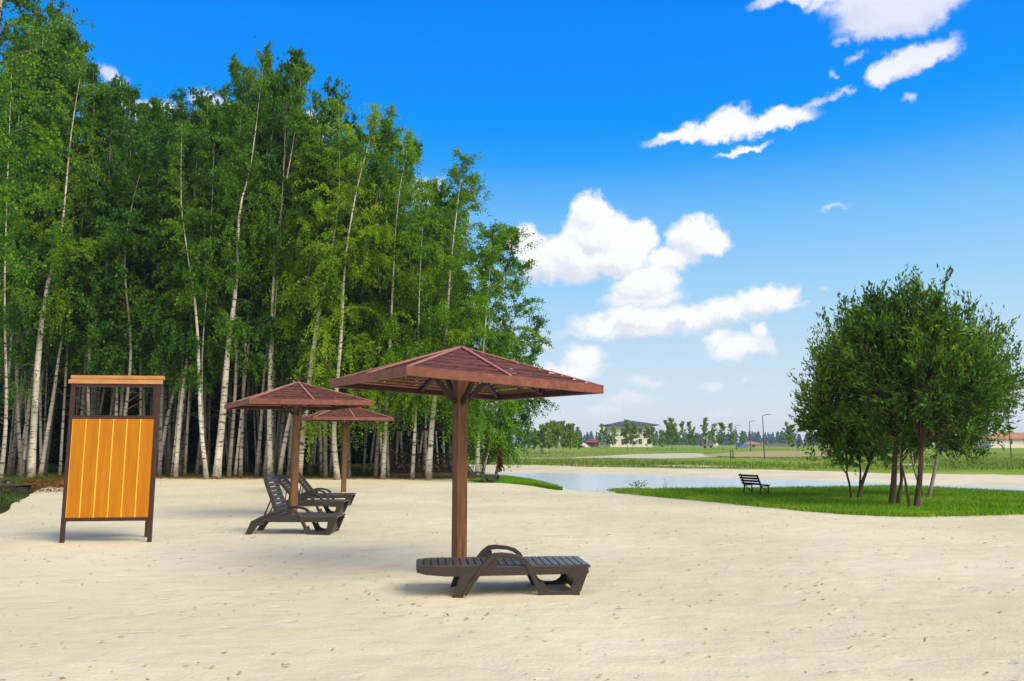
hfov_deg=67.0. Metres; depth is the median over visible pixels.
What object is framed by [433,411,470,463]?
hazel bush
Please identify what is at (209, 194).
birch tree
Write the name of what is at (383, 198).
birch tree
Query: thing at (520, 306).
birch tree
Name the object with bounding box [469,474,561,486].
grass
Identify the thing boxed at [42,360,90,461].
hazel bush
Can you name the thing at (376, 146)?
birch tree
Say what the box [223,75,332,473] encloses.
birch tree
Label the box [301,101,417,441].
birch tree
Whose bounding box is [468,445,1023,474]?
field
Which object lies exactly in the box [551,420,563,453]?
young birch
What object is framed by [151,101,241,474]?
birch tree
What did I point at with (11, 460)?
birch tree
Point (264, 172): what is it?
birch tree
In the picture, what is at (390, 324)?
birch tree
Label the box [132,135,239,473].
birch tree
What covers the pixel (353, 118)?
birch tree
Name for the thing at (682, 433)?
young birch
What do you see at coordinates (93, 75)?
birch tree
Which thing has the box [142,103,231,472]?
birch tree
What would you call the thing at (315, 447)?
birch tree
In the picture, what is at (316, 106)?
birch tree
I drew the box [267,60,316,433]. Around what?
birch tree
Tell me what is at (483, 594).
scattered leaves
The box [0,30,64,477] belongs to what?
birch tree
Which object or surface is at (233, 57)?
birch tree
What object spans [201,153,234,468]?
birch tree
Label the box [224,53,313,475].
birch tree
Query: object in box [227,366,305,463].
hazel bush
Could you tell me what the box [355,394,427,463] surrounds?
hazel bush
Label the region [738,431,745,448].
young birch
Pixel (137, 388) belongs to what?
birch tree
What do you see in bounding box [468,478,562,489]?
grass bank
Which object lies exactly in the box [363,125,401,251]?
birch tree
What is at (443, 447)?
birch tree
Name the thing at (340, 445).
birch tree
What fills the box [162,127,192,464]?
birch tree
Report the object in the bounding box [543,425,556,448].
young birch
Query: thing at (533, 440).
young birch
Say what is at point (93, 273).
birch tree
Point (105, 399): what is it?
hazel bush
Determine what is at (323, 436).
birch tree
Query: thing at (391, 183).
birch tree
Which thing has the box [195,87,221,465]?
birch tree
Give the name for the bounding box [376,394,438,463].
hazel bush
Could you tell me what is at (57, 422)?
hazel bush
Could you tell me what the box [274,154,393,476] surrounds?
birch tree
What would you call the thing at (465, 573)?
sun lounger
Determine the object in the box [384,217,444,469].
birch tree
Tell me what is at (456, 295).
birch tree
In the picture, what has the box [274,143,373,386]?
birch tree
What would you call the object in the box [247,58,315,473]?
birch tree
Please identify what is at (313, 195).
birch tree
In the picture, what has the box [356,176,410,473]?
birch tree
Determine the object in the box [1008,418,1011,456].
street lamp
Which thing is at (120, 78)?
birch tree
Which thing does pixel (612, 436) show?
young birch
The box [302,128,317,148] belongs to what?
birch tree
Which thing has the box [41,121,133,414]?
birch tree
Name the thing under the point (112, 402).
birch tree
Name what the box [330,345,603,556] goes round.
wooden parasol
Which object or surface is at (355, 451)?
hazel bush
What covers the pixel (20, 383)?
birch tree
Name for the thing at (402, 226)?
birch tree
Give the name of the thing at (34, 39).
birch tree
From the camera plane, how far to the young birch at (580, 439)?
124.87 m
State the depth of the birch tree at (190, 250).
37.20 m
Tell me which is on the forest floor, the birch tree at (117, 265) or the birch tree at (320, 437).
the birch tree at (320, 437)
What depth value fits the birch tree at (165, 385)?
43.85 m
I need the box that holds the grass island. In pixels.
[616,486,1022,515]
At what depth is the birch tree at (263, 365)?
52.98 m
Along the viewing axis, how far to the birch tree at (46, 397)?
57.40 m
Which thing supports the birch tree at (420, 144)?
on the forest floor
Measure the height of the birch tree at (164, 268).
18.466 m
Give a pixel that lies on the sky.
(696, 180)
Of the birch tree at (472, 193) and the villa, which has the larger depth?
the villa
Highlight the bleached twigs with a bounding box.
[0,479,1021,679]
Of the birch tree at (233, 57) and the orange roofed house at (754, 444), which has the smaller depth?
the birch tree at (233, 57)
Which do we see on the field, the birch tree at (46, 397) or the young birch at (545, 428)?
the young birch at (545, 428)
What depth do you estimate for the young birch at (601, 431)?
177.36 m
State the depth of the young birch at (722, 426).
175.46 m
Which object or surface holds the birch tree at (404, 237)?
on the sand
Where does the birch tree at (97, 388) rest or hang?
on the forest floor
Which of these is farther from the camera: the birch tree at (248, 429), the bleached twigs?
the birch tree at (248, 429)
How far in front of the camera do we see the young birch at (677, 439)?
169.13 m
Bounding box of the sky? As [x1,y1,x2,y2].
[0,0,1023,444]
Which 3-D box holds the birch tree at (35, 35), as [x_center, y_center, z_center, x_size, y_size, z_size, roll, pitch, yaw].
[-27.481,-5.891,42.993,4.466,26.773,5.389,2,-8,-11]
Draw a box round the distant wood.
[475,429,1022,444]
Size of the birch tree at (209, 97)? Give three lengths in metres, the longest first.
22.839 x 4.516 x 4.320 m
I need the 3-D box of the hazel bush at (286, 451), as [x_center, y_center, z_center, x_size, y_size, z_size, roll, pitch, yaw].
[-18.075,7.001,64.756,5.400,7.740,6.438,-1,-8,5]
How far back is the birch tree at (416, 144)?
51.51 m
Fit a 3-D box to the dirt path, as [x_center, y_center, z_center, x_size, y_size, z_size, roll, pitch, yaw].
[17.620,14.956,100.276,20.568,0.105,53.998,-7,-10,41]
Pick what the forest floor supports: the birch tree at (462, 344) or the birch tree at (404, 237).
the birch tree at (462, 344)
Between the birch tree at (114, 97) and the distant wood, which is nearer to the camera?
the birch tree at (114, 97)
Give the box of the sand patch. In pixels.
[650,465,735,466]
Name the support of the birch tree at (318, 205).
on the sand
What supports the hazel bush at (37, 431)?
on the forest floor
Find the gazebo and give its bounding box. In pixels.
[388,412,452,476]
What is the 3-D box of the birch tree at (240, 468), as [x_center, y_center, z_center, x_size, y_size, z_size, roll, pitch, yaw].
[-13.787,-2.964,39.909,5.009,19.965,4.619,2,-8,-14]
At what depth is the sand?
8.51 m
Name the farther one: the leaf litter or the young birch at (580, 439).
the young birch at (580, 439)
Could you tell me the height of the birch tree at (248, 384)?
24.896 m
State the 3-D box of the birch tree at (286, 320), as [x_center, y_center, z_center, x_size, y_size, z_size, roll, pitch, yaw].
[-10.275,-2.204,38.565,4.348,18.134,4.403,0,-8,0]
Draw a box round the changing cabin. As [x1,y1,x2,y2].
[59,375,164,542]
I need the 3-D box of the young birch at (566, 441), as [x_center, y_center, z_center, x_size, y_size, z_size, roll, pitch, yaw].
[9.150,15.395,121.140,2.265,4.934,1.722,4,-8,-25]
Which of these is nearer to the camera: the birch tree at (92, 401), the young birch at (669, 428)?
the birch tree at (92, 401)
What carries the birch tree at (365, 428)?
on the forest floor
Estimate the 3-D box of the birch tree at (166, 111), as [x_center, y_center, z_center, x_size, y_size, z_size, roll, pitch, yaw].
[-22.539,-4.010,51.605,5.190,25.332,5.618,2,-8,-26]
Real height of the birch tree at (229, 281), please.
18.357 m
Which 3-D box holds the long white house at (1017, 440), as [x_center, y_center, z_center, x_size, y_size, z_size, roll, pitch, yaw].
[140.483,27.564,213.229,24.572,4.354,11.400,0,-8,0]
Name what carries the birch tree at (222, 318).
on the sand
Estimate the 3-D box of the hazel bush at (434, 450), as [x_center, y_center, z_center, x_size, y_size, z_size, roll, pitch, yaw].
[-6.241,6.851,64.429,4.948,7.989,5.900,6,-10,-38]
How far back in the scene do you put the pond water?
34.91 m
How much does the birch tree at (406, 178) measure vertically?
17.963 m
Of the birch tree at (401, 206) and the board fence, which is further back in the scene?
the board fence
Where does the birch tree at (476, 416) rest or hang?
on the grass bank
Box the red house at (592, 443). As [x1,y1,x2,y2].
[584,439,598,446]
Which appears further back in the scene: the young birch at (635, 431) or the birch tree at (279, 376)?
the young birch at (635, 431)
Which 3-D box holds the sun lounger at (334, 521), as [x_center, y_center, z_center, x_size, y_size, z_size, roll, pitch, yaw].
[-3.954,2.995,14.249,1.653,1.062,0.724,0,-8,0]
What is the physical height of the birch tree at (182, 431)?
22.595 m
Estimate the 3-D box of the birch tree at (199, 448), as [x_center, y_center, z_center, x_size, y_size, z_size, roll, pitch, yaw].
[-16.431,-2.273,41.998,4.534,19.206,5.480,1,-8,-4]
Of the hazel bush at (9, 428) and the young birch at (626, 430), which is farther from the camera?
the young birch at (626, 430)
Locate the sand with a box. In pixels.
[0,465,1023,680]
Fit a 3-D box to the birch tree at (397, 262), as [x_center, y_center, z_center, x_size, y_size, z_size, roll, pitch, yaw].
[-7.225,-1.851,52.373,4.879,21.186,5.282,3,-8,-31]
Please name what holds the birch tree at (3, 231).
on the forest floor
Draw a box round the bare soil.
[704,451,843,456]
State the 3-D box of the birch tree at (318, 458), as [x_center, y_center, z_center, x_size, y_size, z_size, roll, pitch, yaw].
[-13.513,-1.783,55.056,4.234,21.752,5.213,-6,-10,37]
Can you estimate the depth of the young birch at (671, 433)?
169.66 m
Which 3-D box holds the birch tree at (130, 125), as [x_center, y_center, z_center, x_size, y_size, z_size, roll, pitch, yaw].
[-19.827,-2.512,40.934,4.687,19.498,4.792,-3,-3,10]
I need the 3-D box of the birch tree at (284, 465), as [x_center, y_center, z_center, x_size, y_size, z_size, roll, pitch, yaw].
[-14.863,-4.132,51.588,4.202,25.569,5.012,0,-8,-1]
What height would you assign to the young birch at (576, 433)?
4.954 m
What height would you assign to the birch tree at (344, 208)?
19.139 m
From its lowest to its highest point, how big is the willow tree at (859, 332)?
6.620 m
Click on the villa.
(619, 428)
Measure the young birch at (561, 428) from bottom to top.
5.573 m
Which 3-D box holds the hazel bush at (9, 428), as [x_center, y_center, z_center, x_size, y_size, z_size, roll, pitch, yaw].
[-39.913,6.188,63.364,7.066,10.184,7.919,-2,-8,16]
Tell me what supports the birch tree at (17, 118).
on the forest floor
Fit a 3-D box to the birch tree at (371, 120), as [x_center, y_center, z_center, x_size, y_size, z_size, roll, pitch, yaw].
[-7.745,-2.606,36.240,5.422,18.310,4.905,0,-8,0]
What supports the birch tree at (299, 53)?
on the forest floor
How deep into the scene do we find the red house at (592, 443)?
232.89 m
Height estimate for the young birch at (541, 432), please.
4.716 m
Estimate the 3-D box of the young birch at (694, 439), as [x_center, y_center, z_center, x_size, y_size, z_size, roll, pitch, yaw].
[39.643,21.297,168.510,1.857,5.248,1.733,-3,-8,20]
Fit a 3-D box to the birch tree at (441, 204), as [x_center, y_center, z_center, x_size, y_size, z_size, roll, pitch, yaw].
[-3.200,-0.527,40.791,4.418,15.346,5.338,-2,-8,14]
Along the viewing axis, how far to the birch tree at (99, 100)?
41.91 m
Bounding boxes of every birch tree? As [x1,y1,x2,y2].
[0,0,79,337]
[0,0,105,340]
[0,10,24,131]
[0,18,60,388]
[0,22,80,364]
[0,23,78,427]
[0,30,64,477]
[0,39,68,370]
[0,41,41,337]
[0,46,110,477]
[0,49,92,475]
[0,62,79,472]
[0,75,94,474]
[0,93,56,472]
[2,28,91,465]
[2,35,76,474]
[3,44,86,470]
[6,60,95,474]
[7,24,76,465]
[7,45,94,400]
[8,16,98,472]
[12,56,122,475]
[12,366,67,445]
[13,44,88,426]
[13,101,46,435]
[27,12,45,49]
[28,61,115,474]
[28,367,60,464]
[31,77,150,414]
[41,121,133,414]
[43,43,71,442]
[43,58,110,473]
[43,117,155,414]
[50,109,128,414]
[55,141,173,414]
[61,86,107,414]
[66,79,137,409]
[67,93,180,414]
[69,82,166,414]
[70,73,126,414]
[73,87,170,412]
[75,129,154,414]
[78,107,172,414]
[85,86,139,414]
[87,103,183,422]
[96,99,163,414]
[98,85,195,415]
[100,135,114,413]
[105,105,215,473]
[106,167,136,414]
[116,125,236,438]
[117,118,225,475]
[122,125,194,415]
[125,387,138,414]
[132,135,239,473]
[133,128,177,471]
[133,135,200,424]
[134,108,228,469]
[135,100,228,474]
[135,105,164,415]
[137,101,179,232]
[137,103,150,119]
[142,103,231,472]
[147,130,227,476]
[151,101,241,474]
[153,108,246,441]
[154,147,222,476]
[158,121,240,478]
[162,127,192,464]
[164,86,239,449]
[169,133,238,473]
[172,124,219,452]
[178,100,294,477]
[179,36,288,478]
[186,98,296,475]
[187,111,258,415]
[190,175,232,457]
[192,92,232,463]
[194,136,244,411]
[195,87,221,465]
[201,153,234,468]
[204,97,297,476]
[210,46,322,475]
[211,71,290,454]
[215,80,231,152]
[217,100,235,465]
[218,48,273,466]
[219,80,267,471]
[221,63,328,473]
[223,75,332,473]
[224,52,259,464]
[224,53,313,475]
[224,105,259,464]
[227,58,252,464]
[228,92,262,469]
[229,74,313,470]
[233,78,267,422]
[234,67,257,462]
[241,140,262,463]
[244,71,311,417]
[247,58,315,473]
[251,86,267,446]
[251,107,316,469]
[258,121,347,474]
[258,136,306,411]
[262,73,303,451]
[262,75,350,475]
[265,163,349,475]
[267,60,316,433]
[269,155,390,476]
[272,69,288,464]
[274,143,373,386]
[274,148,330,473]
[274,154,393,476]
[277,88,326,454]
[277,89,353,366]
[278,105,302,468]
[279,94,401,477]
[286,99,351,382]
[287,103,401,479]
[299,165,377,474]
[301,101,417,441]
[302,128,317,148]
[303,132,367,471]
[306,380,319,467]
[313,377,327,464]
[318,123,365,469]
[322,179,344,465]
[324,109,367,474]
[324,115,416,476]
[327,138,341,466]
[330,127,447,478]
[331,163,375,470]
[336,141,363,436]
[336,158,425,476]
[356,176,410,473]
[359,175,482,479]
[359,182,366,469]
[360,152,418,472]
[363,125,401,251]
[365,125,383,199]
[366,176,420,467]
[367,139,401,453]
[368,158,413,470]
[374,145,511,479]
[379,137,423,465]
[383,140,423,468]
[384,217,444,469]
[385,167,420,467]
[386,170,415,467]
[388,211,440,412]
[391,170,493,472]
[395,180,460,467]
[397,213,452,470]
[398,199,457,467]
[402,191,493,469]
[403,209,468,467]
[405,222,446,460]
[416,178,471,467]
[417,185,477,467]
[419,221,470,467]
[420,221,541,458]
[429,219,546,478]
[447,188,488,467]
[468,258,547,473]
[479,311,560,474]
[927,303,1023,496]
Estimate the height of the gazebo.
3.350 m
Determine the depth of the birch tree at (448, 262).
35.95 m
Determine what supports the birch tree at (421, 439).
on the forest floor
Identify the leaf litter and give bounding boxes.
[1,474,449,491]
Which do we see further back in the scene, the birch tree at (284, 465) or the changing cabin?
the birch tree at (284, 465)
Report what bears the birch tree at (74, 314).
on the forest floor
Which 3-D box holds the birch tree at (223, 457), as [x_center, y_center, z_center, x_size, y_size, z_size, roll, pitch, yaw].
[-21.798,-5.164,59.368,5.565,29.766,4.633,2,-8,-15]
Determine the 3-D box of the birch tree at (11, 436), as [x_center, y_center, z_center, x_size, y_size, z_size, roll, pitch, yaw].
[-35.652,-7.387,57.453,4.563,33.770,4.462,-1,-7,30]
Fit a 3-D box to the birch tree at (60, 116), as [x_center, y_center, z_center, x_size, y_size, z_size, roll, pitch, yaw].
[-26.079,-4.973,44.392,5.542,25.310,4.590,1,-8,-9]
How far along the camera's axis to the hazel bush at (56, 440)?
63.52 m
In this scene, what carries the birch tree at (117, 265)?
on the sand
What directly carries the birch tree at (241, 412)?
on the forest floor
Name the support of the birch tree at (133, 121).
on the forest floor
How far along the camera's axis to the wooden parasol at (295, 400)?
16.78 m
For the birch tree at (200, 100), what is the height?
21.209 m
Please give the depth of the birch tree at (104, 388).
42.33 m
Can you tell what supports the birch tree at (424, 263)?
on the forest floor
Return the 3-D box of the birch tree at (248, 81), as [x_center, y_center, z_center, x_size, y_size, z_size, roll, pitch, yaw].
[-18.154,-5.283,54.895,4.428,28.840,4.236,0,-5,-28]
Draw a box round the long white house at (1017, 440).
[977,433,1023,447]
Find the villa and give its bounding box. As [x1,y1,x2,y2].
[599,420,658,446]
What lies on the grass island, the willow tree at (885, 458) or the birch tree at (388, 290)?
the willow tree at (885, 458)
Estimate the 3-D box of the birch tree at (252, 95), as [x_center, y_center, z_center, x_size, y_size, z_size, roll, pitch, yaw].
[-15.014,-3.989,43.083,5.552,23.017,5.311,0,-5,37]
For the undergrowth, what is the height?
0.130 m
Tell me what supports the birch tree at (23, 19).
on the grass verge
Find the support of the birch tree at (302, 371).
on the sand
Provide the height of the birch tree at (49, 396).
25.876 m
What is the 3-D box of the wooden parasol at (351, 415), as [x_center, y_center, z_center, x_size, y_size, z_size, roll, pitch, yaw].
[-5.572,3.709,25.756,2.600,3.214,2.600,3,-8,-24]
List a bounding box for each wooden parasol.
[224,381,373,513]
[301,407,393,491]
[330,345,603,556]
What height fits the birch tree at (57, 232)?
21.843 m
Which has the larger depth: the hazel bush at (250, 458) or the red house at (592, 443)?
the red house at (592, 443)
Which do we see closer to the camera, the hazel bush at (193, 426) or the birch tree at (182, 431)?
the birch tree at (182, 431)
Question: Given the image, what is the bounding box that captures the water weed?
[629,480,647,487]
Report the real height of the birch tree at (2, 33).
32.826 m
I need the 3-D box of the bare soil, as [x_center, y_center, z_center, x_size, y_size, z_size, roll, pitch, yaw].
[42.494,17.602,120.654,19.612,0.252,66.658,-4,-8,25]
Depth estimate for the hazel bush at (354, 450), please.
65.79 m
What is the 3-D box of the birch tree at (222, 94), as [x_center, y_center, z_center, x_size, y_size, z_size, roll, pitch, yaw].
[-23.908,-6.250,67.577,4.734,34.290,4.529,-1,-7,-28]
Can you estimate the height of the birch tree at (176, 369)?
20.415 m
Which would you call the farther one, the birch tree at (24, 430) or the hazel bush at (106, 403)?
the hazel bush at (106, 403)
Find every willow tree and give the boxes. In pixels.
[786,322,889,497]
[801,299,917,497]
[818,262,964,504]
[858,263,1020,506]
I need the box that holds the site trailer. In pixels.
[700,440,717,447]
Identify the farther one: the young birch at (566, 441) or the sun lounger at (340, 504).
the young birch at (566, 441)
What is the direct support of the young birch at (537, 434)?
on the field
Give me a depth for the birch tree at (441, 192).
45.40 m
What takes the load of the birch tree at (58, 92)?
on the forest floor
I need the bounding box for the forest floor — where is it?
[4,461,468,478]
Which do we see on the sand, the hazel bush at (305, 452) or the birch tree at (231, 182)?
the birch tree at (231, 182)
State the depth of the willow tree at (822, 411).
22.55 m
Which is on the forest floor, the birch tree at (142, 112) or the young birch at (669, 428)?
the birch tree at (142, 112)
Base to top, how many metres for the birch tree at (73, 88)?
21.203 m
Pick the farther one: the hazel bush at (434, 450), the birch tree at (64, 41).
the hazel bush at (434, 450)
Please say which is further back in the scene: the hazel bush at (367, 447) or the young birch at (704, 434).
the young birch at (704, 434)
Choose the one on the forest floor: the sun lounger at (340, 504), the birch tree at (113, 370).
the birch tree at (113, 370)
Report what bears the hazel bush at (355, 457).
on the forest floor
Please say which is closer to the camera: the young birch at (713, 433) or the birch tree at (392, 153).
the birch tree at (392, 153)
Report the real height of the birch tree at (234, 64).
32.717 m
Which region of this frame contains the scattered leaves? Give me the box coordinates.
[1,483,1017,679]
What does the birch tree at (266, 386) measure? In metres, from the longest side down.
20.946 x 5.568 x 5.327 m
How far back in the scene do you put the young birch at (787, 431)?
173.55 m
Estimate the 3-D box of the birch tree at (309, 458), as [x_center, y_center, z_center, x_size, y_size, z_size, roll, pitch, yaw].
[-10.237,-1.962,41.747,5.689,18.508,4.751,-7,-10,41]
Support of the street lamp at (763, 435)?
on the field
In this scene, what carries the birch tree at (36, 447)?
on the forest floor
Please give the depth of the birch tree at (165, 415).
44.52 m
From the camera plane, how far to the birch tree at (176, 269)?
39.10 m
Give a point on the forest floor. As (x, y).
(52, 467)
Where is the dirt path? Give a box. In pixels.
[518,453,716,458]
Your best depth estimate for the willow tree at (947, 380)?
19.35 m
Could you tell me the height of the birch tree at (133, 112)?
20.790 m
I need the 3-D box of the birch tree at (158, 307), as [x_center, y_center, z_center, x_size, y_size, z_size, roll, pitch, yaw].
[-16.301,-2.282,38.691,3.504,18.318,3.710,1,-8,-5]
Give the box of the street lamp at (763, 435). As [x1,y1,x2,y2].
[762,414,772,458]
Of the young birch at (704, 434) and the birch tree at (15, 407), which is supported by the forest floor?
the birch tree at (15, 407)
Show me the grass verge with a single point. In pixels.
(5, 506)
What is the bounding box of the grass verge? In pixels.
[0,482,44,513]
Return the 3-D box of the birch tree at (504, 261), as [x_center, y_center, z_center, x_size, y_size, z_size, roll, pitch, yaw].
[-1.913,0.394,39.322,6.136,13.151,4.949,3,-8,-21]
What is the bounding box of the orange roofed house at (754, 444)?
[737,441,764,446]
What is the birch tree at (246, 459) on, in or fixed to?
on the forest floor
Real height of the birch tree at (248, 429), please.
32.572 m
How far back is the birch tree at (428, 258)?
45.98 m
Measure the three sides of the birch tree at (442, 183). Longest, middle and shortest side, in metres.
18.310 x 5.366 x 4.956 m
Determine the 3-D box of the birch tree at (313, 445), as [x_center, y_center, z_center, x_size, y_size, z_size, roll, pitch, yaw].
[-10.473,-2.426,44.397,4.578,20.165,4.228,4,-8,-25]
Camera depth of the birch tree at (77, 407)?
48.26 m
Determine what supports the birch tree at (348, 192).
on the forest floor
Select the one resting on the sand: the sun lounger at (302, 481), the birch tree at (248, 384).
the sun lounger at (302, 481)
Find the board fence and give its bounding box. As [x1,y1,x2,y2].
[767,443,807,446]
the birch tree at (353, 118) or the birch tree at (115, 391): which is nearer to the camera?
the birch tree at (353, 118)
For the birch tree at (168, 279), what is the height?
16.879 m
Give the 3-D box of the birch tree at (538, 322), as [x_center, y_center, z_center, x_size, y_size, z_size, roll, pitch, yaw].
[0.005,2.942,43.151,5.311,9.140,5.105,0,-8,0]
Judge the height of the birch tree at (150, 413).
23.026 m
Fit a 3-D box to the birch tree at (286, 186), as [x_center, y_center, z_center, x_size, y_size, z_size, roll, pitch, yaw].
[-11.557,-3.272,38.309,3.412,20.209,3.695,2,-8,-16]
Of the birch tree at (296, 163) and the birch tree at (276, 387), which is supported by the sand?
the birch tree at (296, 163)
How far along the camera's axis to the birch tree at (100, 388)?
49.78 m
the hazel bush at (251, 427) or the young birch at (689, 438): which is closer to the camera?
the hazel bush at (251, 427)
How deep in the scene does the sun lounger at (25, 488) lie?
24.98 m
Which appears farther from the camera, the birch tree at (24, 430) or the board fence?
the board fence
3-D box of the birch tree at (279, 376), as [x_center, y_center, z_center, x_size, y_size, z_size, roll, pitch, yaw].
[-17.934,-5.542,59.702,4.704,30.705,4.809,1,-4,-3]
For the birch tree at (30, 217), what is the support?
on the forest floor
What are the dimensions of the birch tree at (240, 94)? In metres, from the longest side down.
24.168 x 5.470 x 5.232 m
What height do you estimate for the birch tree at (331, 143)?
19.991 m
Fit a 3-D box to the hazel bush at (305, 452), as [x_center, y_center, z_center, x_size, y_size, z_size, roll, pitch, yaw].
[-16.478,6.574,62.848,6.340,8.141,5.318,-3,-8,21]
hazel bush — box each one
[0,362,67,463]
[0,376,64,462]
[0,379,19,450]
[17,372,90,464]
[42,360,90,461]
[44,362,118,455]
[95,387,124,411]
[98,387,150,414]
[99,369,167,437]
[118,374,207,462]
[129,383,219,463]
[167,380,252,463]
[184,383,261,463]
[216,390,263,462]
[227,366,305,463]
[276,385,352,463]
[276,410,316,463]
[322,425,379,462]
[327,390,381,463]
[351,406,379,462]
[354,428,382,462]
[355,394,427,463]
[372,409,422,463]
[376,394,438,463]
[416,431,468,463]
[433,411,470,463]
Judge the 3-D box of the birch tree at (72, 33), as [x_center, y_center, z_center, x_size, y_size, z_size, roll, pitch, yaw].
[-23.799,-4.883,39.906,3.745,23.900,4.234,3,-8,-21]
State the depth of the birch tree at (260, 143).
42.17 m
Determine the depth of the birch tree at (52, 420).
42.51 m
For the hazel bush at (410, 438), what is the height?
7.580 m
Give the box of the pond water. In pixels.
[488,473,1023,491]
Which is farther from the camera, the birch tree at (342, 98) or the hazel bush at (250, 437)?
the hazel bush at (250, 437)
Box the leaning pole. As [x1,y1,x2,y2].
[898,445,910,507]
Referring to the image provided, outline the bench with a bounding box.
[738,474,768,494]
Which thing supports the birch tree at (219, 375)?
on the forest floor
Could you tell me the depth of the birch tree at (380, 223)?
42.83 m
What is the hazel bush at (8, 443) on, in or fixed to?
on the forest floor
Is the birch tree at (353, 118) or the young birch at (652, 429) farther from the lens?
the young birch at (652, 429)
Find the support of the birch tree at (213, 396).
on the forest floor
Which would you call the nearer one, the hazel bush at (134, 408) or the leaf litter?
the leaf litter
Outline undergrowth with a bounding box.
[0,471,479,501]
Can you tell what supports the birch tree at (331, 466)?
on the forest floor
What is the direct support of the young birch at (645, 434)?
on the field
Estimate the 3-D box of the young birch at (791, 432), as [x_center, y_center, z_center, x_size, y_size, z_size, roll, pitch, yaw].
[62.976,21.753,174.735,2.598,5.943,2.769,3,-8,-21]
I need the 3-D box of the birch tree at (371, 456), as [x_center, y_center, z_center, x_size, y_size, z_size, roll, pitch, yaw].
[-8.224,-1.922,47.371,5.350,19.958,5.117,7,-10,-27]
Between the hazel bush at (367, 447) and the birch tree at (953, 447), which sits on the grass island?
the birch tree at (953, 447)
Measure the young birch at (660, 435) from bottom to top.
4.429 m
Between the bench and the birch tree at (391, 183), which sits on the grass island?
the bench
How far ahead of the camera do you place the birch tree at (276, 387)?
56.75 m
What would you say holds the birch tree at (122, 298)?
on the forest floor
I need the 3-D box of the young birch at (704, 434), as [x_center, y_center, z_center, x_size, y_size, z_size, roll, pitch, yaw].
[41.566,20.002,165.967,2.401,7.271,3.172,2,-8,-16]
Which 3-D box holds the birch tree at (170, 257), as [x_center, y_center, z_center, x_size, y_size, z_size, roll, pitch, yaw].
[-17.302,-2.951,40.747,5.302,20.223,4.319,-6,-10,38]
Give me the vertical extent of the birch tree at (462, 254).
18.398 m
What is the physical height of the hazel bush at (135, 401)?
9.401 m
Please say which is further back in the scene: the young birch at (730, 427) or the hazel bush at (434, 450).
the young birch at (730, 427)
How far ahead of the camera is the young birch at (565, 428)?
131.29 m
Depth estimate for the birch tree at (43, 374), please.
46.04 m
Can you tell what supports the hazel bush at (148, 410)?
on the forest floor
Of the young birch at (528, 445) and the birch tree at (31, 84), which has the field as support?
the young birch at (528, 445)
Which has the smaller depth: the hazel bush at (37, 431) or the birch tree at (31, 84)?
the birch tree at (31, 84)
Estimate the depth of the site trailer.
198.28 m
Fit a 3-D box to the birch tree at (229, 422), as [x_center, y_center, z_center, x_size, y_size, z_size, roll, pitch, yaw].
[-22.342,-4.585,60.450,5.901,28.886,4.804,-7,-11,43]
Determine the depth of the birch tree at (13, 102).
39.41 m
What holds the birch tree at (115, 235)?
on the sand
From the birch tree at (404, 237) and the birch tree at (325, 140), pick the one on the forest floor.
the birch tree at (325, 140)
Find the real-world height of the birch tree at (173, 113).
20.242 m
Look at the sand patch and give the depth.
56.48 m
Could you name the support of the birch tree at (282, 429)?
on the forest floor
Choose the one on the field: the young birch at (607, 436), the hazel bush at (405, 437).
the young birch at (607, 436)
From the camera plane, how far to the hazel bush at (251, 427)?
62.57 m
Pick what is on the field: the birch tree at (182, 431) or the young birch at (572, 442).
the young birch at (572, 442)
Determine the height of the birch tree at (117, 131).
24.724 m
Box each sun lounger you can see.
[0,480,32,493]
[245,473,345,534]
[273,474,349,513]
[298,472,355,506]
[416,544,590,597]
[467,463,499,482]
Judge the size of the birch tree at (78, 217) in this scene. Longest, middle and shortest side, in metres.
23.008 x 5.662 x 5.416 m
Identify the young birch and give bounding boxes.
[523,426,531,448]
[530,428,538,453]
[535,424,545,453]
[536,424,544,453]
[540,422,554,447]
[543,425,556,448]
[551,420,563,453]
[559,420,568,446]
[559,421,567,452]
[561,425,567,451]
[563,423,574,453]
[565,423,577,449]
[567,423,578,453]
[574,427,584,448]
[596,423,607,444]
[604,428,609,444]
[607,425,618,448]
[620,419,631,449]
[625,421,641,449]
[642,425,652,449]
[647,427,656,449]
[658,429,665,446]
[662,419,672,449]
[664,417,676,443]
[671,422,679,449]
[679,421,687,449]
[686,421,694,444]
[691,426,697,445]
[700,417,712,449]
[709,423,718,444]
[716,422,726,448]
[727,423,736,448]
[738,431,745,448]
[780,421,795,448]
[787,424,797,448]
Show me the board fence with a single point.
(778, 445)
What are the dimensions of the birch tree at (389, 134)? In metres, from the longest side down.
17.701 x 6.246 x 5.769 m

